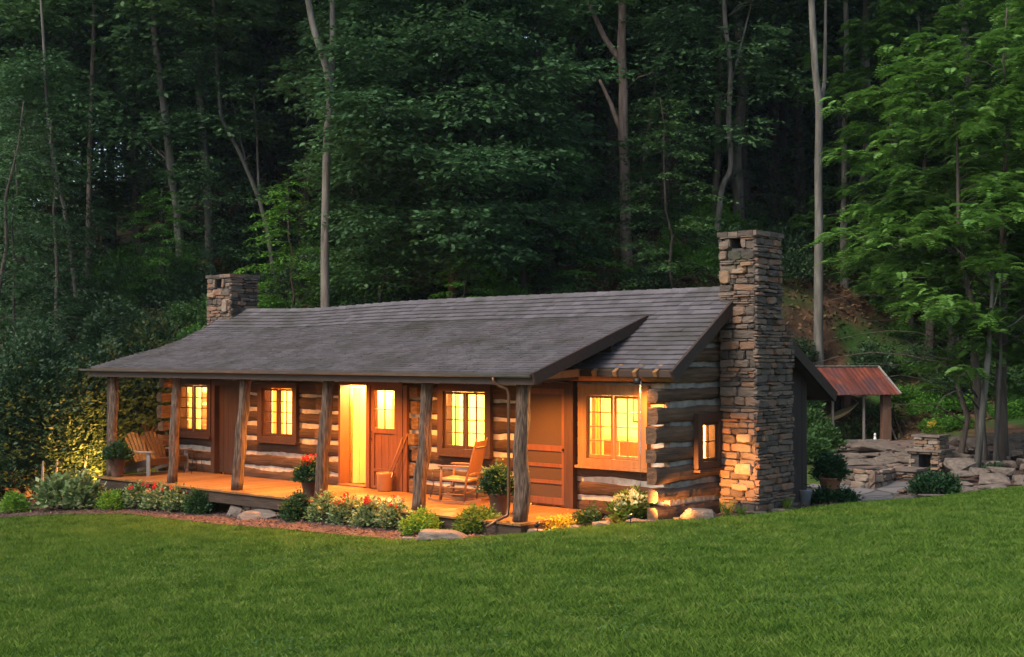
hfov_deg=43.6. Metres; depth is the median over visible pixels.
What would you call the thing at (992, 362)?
bank shrub
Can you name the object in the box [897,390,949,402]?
bank shrub
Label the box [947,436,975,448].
rock
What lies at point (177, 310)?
bank shrub
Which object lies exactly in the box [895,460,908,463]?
rock
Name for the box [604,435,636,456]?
cupboard
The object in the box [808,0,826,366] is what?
forest tree
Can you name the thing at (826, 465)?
potted plant
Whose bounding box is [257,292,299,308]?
bank shrub
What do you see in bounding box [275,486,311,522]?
shrub
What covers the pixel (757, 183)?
understory tree
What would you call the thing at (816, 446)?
shrub
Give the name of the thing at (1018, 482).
rock
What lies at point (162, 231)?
understory tree
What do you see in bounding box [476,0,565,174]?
forest tree
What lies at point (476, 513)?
shrub
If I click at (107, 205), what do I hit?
understory tree
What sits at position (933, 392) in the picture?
bank shrub
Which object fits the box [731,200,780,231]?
bank shrub
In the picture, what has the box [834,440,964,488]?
terrace
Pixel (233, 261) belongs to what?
bank shrub
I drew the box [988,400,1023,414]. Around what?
bank shrub
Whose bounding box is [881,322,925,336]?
bank shrub
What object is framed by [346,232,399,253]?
bank shrub
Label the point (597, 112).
understory tree
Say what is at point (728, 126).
forest tree
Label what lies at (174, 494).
flowering bush
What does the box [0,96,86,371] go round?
understory tree
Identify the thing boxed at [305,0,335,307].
forest tree
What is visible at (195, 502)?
shrub
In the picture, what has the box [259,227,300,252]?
bank shrub
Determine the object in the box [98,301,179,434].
evergreen bush
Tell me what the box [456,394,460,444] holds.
curtain
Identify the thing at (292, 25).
forest tree
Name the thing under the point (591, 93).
understory tree
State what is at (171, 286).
bank shrub
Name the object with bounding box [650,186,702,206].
bank shrub
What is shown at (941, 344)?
bank shrub
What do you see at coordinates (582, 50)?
forest tree
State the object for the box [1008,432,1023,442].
rock
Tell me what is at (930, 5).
forest tree
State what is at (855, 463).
rock
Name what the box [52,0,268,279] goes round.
forest tree
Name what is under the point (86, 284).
bank shrub
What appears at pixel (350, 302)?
bank shrub
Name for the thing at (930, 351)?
bank shrub
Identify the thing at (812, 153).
understory tree
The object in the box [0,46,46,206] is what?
forest tree
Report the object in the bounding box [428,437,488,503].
rocking chair
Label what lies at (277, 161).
understory tree
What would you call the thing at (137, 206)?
forest tree
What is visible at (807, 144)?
understory tree
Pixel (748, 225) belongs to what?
bank shrub
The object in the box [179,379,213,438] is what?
window
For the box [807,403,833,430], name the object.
shrub
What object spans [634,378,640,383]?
ceiling light
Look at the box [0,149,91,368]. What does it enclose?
understory tree
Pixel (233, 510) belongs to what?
rock
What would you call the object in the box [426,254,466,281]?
bank shrub
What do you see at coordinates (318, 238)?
bank shrub
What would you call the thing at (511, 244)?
bank shrub
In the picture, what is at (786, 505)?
grass tuft
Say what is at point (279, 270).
bank shrub
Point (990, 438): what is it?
rock
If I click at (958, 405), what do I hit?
bank shrub
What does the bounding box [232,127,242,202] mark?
forest tree
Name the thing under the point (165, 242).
bank shrub
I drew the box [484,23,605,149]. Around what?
understory tree
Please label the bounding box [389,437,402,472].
broom handle
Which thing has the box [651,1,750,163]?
understory tree
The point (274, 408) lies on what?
curtain
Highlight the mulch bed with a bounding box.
[0,497,818,539]
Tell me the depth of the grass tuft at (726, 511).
20.93 m
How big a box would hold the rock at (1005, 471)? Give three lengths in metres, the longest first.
0.560 x 0.538 x 0.184 m
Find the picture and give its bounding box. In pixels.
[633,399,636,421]
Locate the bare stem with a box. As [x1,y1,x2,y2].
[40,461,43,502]
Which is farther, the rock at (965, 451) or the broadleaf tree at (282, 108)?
the broadleaf tree at (282, 108)
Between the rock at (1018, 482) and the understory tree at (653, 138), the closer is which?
the rock at (1018, 482)
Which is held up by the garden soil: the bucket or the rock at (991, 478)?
the rock at (991, 478)
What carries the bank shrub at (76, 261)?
on the ground at (846, 344)
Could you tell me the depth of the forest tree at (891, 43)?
52.36 m
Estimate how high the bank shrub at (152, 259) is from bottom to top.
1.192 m
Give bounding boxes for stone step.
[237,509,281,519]
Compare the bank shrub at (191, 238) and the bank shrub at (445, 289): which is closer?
the bank shrub at (445, 289)
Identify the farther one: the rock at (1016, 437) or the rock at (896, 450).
the rock at (896, 450)
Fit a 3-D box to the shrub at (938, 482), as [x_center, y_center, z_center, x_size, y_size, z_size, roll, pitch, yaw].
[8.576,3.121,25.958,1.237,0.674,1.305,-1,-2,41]
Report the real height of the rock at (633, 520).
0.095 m
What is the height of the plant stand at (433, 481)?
0.528 m
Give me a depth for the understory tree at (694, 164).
51.01 m
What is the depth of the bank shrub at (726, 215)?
45.67 m
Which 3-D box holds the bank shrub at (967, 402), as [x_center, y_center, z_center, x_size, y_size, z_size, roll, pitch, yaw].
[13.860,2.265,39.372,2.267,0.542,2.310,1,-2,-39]
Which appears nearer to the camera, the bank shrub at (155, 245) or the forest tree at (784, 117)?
the bank shrub at (155, 245)
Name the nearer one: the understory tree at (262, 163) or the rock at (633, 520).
the rock at (633, 520)
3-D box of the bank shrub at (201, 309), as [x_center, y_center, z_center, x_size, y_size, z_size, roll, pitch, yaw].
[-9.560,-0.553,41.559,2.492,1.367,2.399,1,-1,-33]
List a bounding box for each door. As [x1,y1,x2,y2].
[219,386,237,472]
[369,386,395,489]
[528,388,563,504]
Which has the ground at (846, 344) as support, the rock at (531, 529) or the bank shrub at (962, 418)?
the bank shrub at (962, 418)
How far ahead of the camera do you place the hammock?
38.87 m
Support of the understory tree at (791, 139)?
on the ground at (846, 344)
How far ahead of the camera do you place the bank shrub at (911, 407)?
38.99 m
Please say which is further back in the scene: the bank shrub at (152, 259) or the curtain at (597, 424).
the bank shrub at (152, 259)
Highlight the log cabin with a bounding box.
[79,230,837,534]
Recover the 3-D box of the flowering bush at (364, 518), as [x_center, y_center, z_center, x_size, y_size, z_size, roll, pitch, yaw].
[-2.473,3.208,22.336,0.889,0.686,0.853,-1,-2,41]
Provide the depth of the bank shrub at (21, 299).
43.12 m
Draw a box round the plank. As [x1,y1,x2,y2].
[891,406,903,436]
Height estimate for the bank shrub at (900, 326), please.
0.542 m
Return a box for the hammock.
[824,395,858,419]
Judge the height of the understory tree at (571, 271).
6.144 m
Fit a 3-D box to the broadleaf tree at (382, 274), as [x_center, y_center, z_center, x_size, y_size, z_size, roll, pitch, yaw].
[-3.644,-3.793,41.056,7.204,10.235,7.304,0,-1,-17]
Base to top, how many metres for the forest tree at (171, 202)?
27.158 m
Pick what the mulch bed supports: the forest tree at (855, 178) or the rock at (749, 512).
the rock at (749, 512)
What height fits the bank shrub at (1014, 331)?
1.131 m
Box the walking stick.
[392,433,407,475]
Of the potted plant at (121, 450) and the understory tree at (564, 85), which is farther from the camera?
the understory tree at (564, 85)
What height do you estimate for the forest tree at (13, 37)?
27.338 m
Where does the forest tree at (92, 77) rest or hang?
on the ground at (846, 344)
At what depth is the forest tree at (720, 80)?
45.99 m
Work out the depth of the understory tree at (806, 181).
55.64 m
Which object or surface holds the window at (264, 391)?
in the log cabin
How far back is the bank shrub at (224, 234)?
48.87 m
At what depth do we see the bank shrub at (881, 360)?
40.85 m
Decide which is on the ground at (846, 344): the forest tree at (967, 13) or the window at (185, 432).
the forest tree at (967, 13)
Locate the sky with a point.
(873, 16)
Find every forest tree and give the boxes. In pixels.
[0,0,131,326]
[0,0,144,271]
[0,0,253,287]
[0,6,58,283]
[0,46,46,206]
[8,21,140,254]
[11,2,176,260]
[49,0,236,255]
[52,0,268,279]
[63,0,322,272]
[78,39,164,242]
[137,0,292,276]
[147,28,180,236]
[177,0,301,245]
[201,3,317,223]
[216,45,297,188]
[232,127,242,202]
[233,0,441,235]
[257,0,377,245]
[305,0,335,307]
[322,4,551,239]
[327,2,528,124]
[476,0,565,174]
[497,3,647,169]
[516,0,631,215]
[523,0,658,266]
[533,0,654,186]
[546,2,600,179]
[569,17,579,193]
[571,0,782,211]
[582,9,652,132]
[583,0,762,218]
[595,0,802,199]
[606,0,829,224]
[606,14,618,193]
[610,0,834,256]
[629,5,639,163]
[639,0,861,203]
[641,2,821,198]
[661,69,764,179]
[690,2,858,223]
[727,0,930,288]
[729,0,880,223]
[732,0,746,222]
[754,4,805,161]
[755,6,926,215]
[766,0,853,202]
[779,1,828,217]
[789,8,891,110]
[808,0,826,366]
[821,7,974,160]
[827,7,1005,222]
[832,13,847,223]
[841,0,939,269]
[847,85,856,188]
[853,0,995,331]
[905,0,995,77]
[920,7,1009,160]
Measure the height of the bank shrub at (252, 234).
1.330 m
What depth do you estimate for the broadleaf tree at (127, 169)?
48.87 m
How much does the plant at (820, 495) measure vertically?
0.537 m
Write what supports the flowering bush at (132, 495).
on the mulch bed
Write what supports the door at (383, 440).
in the log cabin
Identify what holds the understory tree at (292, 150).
on the ground at (846, 344)
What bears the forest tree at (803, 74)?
on the ground at (846, 344)
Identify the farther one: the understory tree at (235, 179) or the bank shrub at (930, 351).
the understory tree at (235, 179)
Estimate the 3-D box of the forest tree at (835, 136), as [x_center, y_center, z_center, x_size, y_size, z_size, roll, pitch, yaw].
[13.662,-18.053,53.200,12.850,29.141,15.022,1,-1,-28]
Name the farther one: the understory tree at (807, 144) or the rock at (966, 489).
the understory tree at (807, 144)
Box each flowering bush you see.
[120,479,156,509]
[138,481,174,509]
[160,481,187,512]
[301,489,341,523]
[325,492,362,525]
[347,494,384,527]
[372,494,410,529]
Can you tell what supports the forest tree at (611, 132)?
on the ground at (846, 344)
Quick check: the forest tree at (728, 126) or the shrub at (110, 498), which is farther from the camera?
the forest tree at (728, 126)
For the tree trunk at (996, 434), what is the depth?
28.87 m
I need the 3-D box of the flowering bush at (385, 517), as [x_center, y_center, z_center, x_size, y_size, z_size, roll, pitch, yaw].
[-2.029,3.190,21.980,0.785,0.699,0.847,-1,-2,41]
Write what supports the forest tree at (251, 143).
on the ground at (846, 344)
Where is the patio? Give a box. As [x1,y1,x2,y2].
[807,481,932,504]
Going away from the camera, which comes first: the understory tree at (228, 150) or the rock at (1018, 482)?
the rock at (1018, 482)
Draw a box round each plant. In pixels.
[96,439,134,460]
[289,454,329,482]
[474,457,513,496]
[536,515,558,528]
[548,509,579,528]
[571,500,605,525]
[807,449,851,481]
[809,481,842,504]
[832,484,863,503]
[922,420,945,434]
[980,460,1007,468]
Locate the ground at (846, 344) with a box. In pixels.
[0,40,1023,656]
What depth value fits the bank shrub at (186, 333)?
38.57 m
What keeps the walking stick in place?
in the crock
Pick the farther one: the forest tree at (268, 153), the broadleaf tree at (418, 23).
the forest tree at (268, 153)
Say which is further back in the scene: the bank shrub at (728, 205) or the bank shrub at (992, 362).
the bank shrub at (728, 205)
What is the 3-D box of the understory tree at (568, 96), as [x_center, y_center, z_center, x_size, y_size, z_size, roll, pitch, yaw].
[-0.406,-8.938,47.597,6.890,12.698,7.123,-1,-1,32]
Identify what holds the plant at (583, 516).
on the mulch bed
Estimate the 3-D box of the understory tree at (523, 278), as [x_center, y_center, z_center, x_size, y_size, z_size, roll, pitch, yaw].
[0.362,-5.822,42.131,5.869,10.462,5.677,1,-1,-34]
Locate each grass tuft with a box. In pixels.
[719,499,735,515]
[735,504,747,514]
[781,496,794,508]
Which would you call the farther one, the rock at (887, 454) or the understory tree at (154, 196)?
the understory tree at (154, 196)
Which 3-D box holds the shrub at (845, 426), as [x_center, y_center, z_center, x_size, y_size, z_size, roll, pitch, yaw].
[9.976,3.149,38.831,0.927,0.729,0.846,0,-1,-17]
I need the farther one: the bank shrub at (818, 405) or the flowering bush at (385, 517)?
the bank shrub at (818, 405)
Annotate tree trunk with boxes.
[955,247,1023,475]
[971,270,1023,460]
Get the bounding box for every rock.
[227,505,242,515]
[416,529,467,540]
[526,528,544,532]
[592,520,610,526]
[625,519,670,522]
[745,511,765,513]
[768,508,792,512]
[838,454,866,458]
[844,459,878,465]
[846,444,867,447]
[849,446,883,451]
[851,452,879,456]
[859,459,896,463]
[863,443,900,448]
[871,455,889,459]
[875,460,890,464]
[880,453,892,456]
[881,446,898,449]
[883,456,901,460]
[891,449,906,452]
[893,496,912,498]
[894,452,909,454]
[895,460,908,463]
[916,494,943,496]
[943,458,981,470]
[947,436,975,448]
[950,452,974,458]
[950,470,974,477]
[954,447,967,452]
[958,480,975,486]
[960,486,977,492]
[967,448,974,453]
[969,467,992,474]
[973,486,990,489]
[978,473,1010,483]
[980,483,1006,488]
[982,461,1000,465]
[986,432,993,444]
[987,466,1015,475]
[989,453,998,460]
[1001,460,1016,467]
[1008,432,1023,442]
[1009,449,1022,460]
[1012,475,1023,481]
[1014,480,1023,485]
[1016,458,1023,465]
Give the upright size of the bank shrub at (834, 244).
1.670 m
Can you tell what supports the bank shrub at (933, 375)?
on the ground at (846, 344)
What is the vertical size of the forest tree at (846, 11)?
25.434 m
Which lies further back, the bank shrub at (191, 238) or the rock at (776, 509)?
the bank shrub at (191, 238)
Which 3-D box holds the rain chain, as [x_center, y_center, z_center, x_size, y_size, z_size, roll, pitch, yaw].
[2.083,1.956,20.735,0.026,2.200,0.026,0,-1,-5]
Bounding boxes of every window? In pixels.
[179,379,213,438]
[254,382,299,444]
[434,384,493,458]
[575,384,649,472]
[693,412,724,472]
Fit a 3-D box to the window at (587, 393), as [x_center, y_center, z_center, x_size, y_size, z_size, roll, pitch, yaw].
[1.747,1.667,21.640,1.500,1.424,0.315,-1,-2,41]
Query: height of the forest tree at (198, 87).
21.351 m
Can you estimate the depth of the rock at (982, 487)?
25.70 m
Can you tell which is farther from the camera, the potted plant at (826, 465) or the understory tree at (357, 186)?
the understory tree at (357, 186)
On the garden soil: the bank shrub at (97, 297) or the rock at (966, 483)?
the rock at (966, 483)
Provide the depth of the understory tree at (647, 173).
41.10 m
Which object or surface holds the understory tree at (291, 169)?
on the ground at (846, 344)
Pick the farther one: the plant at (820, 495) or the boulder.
the plant at (820, 495)
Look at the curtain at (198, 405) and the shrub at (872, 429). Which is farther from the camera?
the shrub at (872, 429)
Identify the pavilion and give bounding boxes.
[816,365,901,442]
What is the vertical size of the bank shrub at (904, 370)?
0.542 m
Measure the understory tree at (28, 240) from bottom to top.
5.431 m
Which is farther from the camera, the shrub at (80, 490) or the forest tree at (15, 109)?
the forest tree at (15, 109)
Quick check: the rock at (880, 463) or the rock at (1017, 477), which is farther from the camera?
the rock at (880, 463)
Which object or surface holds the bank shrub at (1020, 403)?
on the ground at (846, 344)
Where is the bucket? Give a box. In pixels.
[800,484,812,505]
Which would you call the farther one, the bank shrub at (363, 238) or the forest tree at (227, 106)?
the forest tree at (227, 106)
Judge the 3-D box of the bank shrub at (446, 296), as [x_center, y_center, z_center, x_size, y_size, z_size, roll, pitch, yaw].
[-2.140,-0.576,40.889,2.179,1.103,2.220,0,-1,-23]
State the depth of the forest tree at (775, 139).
56.27 m
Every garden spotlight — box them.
[534,522,540,530]
[627,513,633,522]
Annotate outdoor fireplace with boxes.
[893,433,955,480]
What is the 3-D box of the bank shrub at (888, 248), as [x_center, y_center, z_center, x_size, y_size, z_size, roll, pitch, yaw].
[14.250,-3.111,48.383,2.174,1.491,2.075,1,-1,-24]
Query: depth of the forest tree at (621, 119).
44.23 m
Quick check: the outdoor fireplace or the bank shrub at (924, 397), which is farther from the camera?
the bank shrub at (924, 397)
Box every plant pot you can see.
[109,457,124,476]
[301,479,314,496]
[489,492,506,514]
[819,476,840,491]
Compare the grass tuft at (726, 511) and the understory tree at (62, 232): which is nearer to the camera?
the grass tuft at (726, 511)
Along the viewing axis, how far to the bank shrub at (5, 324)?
41.77 m
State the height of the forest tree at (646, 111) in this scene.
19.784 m
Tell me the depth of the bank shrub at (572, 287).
40.59 m
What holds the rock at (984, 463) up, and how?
on the garden soil
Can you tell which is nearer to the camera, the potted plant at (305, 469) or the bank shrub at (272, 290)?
the potted plant at (305, 469)
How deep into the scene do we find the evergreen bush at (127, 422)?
32.29 m
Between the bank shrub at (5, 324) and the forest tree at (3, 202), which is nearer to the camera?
the bank shrub at (5, 324)
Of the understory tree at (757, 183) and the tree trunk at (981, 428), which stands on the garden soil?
the tree trunk at (981, 428)
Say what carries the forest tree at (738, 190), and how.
on the ground at (846, 344)
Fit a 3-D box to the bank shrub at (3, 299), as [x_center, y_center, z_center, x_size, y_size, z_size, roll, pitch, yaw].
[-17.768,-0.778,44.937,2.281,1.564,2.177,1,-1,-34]
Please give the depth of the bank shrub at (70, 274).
49.14 m
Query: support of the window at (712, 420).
in the log cabin
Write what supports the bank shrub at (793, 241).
on the ground at (846, 344)
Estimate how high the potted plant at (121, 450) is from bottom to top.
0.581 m
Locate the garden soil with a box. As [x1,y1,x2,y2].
[894,446,1023,493]
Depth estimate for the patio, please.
27.48 m
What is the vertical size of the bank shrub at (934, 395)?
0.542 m
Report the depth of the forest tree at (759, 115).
57.43 m
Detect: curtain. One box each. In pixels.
[189,387,200,428]
[273,388,282,433]
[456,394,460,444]
[596,395,603,454]
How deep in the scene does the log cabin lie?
23.08 m
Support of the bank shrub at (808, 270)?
on the ground at (846, 344)
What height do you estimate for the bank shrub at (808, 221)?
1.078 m
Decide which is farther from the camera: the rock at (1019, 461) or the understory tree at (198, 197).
the understory tree at (198, 197)
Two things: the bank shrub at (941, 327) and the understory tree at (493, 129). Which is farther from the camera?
the understory tree at (493, 129)
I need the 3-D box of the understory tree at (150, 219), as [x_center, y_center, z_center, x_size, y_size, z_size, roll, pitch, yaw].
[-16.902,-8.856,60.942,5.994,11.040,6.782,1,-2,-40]
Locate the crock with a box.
[376,472,392,491]
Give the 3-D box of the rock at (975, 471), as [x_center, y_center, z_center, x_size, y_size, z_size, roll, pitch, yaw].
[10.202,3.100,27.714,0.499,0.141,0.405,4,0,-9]
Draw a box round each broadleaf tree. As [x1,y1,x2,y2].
[0,0,219,267]
[141,0,361,220]
[256,0,646,297]
[281,55,514,304]
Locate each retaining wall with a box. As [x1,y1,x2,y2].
[841,465,899,487]
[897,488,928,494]
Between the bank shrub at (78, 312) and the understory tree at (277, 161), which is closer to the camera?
the bank shrub at (78, 312)
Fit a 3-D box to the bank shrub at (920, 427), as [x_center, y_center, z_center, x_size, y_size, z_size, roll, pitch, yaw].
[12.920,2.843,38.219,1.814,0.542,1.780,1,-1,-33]
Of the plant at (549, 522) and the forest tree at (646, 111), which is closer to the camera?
the plant at (549, 522)
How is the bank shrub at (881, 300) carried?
on the ground at (846, 344)
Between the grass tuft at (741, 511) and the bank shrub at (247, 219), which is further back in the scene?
the bank shrub at (247, 219)
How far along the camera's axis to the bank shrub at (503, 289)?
41.24 m
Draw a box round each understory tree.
[0,27,119,283]
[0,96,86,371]
[0,119,121,345]
[0,120,70,311]
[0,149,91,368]
[0,199,41,260]
[4,171,96,263]
[27,88,133,261]
[35,176,100,249]
[39,118,146,249]
[58,118,160,253]
[107,85,216,242]
[111,136,190,226]
[116,187,208,303]
[117,144,165,217]
[128,58,278,241]
[149,128,240,239]
[178,40,291,212]
[193,71,296,219]
[235,178,358,307]
[248,58,337,223]
[259,86,302,179]
[260,89,332,210]
[260,105,294,176]
[263,67,387,200]
[298,1,417,220]
[341,26,490,191]
[424,241,503,298]
[426,8,603,227]
[432,1,612,293]
[442,25,535,194]
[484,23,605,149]
[490,132,636,293]
[507,43,641,194]
[509,24,567,132]
[548,18,656,186]
[551,4,608,135]
[579,0,712,239]
[590,30,661,131]
[591,80,661,195]
[591,96,738,289]
[636,67,727,198]
[638,7,755,197]
[648,0,824,231]
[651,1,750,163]
[653,2,811,207]
[690,71,793,180]
[749,36,814,151]
[765,98,862,216]
[772,45,908,229]
[789,50,832,156]
[827,82,903,200]
[828,41,941,189]
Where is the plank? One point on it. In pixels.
(896, 421)
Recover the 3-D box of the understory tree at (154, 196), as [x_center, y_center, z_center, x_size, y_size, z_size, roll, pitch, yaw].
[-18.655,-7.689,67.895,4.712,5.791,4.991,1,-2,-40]
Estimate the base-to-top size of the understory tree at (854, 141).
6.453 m
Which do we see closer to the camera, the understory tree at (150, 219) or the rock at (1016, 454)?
the rock at (1016, 454)
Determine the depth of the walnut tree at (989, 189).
29.12 m
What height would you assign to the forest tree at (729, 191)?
19.017 m
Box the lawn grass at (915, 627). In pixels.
[0,486,1023,656]
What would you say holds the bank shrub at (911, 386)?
on the ground at (846, 344)
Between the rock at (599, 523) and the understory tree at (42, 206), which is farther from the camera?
the understory tree at (42, 206)
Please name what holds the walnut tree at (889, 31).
on the ground at (846, 344)
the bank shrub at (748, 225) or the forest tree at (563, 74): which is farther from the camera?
the forest tree at (563, 74)
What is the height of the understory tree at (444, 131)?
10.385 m
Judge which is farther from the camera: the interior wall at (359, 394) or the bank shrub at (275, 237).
the bank shrub at (275, 237)
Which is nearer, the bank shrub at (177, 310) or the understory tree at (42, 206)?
the bank shrub at (177, 310)
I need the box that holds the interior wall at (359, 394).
[352,387,391,482]
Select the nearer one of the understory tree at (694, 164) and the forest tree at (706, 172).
the understory tree at (694, 164)
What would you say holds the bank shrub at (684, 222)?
on the ground at (846, 344)
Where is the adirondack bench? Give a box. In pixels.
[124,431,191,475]
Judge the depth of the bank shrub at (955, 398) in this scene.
39.23 m
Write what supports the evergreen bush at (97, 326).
on the ground at (846, 344)
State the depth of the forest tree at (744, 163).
50.28 m
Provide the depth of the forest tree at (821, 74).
56.27 m
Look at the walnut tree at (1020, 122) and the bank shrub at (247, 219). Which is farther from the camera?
the bank shrub at (247, 219)
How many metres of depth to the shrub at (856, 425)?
38.97 m
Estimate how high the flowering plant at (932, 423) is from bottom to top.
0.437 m
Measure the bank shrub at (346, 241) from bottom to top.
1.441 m
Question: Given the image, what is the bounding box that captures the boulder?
[680,508,715,520]
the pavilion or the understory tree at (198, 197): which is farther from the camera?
the understory tree at (198, 197)
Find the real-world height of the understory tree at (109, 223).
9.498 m
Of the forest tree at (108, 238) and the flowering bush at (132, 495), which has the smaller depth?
the flowering bush at (132, 495)
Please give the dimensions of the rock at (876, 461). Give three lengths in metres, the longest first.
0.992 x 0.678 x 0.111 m
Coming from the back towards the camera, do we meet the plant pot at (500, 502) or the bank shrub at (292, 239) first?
the bank shrub at (292, 239)
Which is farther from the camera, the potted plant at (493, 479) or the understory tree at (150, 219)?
the understory tree at (150, 219)
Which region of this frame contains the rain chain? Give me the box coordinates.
[640,381,640,490]
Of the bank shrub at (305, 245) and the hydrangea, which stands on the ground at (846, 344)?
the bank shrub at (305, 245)
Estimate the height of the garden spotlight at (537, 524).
0.186 m
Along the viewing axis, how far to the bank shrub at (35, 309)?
40.71 m
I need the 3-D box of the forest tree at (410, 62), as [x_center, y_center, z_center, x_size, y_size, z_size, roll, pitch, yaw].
[-3.290,-14.239,48.338,10.835,24.853,10.129,0,-1,-15]
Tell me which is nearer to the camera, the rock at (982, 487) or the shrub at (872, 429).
the rock at (982, 487)
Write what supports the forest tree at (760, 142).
on the ground at (846, 344)
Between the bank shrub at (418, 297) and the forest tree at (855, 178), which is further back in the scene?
the forest tree at (855, 178)
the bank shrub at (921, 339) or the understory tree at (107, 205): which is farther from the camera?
the understory tree at (107, 205)
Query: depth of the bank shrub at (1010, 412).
37.75 m
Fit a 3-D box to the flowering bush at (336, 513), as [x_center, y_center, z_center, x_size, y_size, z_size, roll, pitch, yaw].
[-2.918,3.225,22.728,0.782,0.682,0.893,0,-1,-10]
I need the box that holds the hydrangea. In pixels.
[603,485,656,522]
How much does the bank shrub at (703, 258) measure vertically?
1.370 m
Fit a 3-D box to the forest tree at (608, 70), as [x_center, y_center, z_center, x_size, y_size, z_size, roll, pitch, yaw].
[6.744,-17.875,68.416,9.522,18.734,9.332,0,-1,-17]
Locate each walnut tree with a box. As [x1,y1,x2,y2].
[789,0,1022,356]
[799,0,1023,466]
[911,0,1023,328]
[927,57,1023,393]
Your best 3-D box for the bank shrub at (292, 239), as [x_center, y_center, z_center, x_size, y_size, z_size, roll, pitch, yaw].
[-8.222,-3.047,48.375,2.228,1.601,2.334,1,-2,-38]
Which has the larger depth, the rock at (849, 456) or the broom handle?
the rock at (849, 456)
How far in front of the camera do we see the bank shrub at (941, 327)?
42.30 m
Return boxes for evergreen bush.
[0,314,121,496]
[0,412,38,492]
[42,333,148,465]
[71,291,162,365]
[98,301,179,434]
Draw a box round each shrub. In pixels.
[0,313,67,360]
[0,317,20,338]
[0,488,32,512]
[1,289,22,313]
[5,259,63,284]
[7,275,67,316]
[20,287,82,337]
[29,468,82,510]
[48,288,106,340]
[49,250,93,282]
[58,467,112,510]
[59,256,84,291]
[60,272,108,304]
[71,284,108,312]
[95,488,126,509]
[104,293,145,313]
[115,245,150,263]
[134,235,175,269]
[139,247,198,272]
[139,270,202,310]
[153,255,200,278]
[154,300,205,327]
[156,233,195,258]
[165,259,218,304]
[170,235,218,258]
[175,328,201,340]
[178,322,205,338]
[180,293,207,329]
[180,485,217,514]
[199,222,242,256]
[218,242,278,271]
[228,208,275,245]
[232,227,278,256]
[246,266,290,301]
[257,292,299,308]
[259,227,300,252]
[263,264,297,282]
[268,227,317,263]
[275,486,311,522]
[278,222,319,243]
[278,254,334,294]
[283,241,338,276]
[296,222,331,237]
[309,232,333,247]
[310,262,378,292]
[315,288,353,306]
[329,226,348,248]
[330,282,404,306]
[337,231,408,247]
[339,291,378,305]
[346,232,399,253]
[368,262,432,302]
[398,505,443,534]
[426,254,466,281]
[430,256,508,297]
[432,293,458,298]
[447,503,501,533]
[471,275,535,296]
[472,231,534,261]
[530,265,579,292]
[545,283,589,293]
[605,189,657,219]
[617,256,680,290]
[631,194,678,237]
[634,234,697,264]
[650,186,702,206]
[657,212,712,240]
[665,243,720,281]
[679,199,747,235]
[683,223,739,256]
[685,189,753,218]
[721,219,766,230]
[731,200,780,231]
[761,219,823,268]
[778,246,829,285]
[789,212,828,236]
[791,333,819,361]
[807,400,828,415]
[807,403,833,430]
[807,421,850,450]
[807,432,838,462]
[811,243,869,271]
[823,220,875,251]
[834,421,854,439]
[843,416,868,438]
[845,336,909,376]
[858,423,879,438]
[865,284,922,315]
[871,239,905,260]
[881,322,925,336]
[882,321,925,334]
[884,358,927,374]
[891,385,919,401]
[894,383,918,400]
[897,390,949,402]
[898,340,937,370]
[898,394,950,417]
[899,331,947,342]
[904,467,964,495]
[911,415,963,433]
[912,316,970,343]
[912,362,972,396]
[912,384,956,401]
[913,391,949,400]
[919,389,955,399]
[919,394,993,410]
[921,413,974,431]
[933,339,961,352]
[940,393,973,406]
[941,339,1009,379]
[941,397,973,411]
[981,364,1023,398]
[986,404,1023,417]
[986,404,1023,419]
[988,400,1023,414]
[994,325,1023,338]
[1007,397,1023,414]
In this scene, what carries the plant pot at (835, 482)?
on the pedestal
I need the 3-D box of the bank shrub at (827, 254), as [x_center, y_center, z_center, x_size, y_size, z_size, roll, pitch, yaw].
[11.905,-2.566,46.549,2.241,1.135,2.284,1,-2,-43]
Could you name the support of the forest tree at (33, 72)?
on the ground at (846, 344)
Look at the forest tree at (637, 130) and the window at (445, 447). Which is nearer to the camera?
the window at (445, 447)
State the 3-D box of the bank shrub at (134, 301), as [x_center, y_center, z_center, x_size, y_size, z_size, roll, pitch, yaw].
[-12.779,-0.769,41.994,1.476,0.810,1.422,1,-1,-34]
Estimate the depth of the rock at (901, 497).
24.88 m
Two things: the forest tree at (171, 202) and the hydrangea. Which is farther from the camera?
the forest tree at (171, 202)
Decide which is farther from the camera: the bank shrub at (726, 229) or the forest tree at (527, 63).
the forest tree at (527, 63)
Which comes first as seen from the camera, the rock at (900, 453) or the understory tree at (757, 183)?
the rock at (900, 453)
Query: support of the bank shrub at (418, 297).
on the ground at (846, 344)
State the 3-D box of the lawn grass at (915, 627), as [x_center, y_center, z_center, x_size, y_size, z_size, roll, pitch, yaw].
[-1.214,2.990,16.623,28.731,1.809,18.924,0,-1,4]
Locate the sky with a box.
[12,16,873,208]
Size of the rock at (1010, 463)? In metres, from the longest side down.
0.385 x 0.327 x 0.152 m

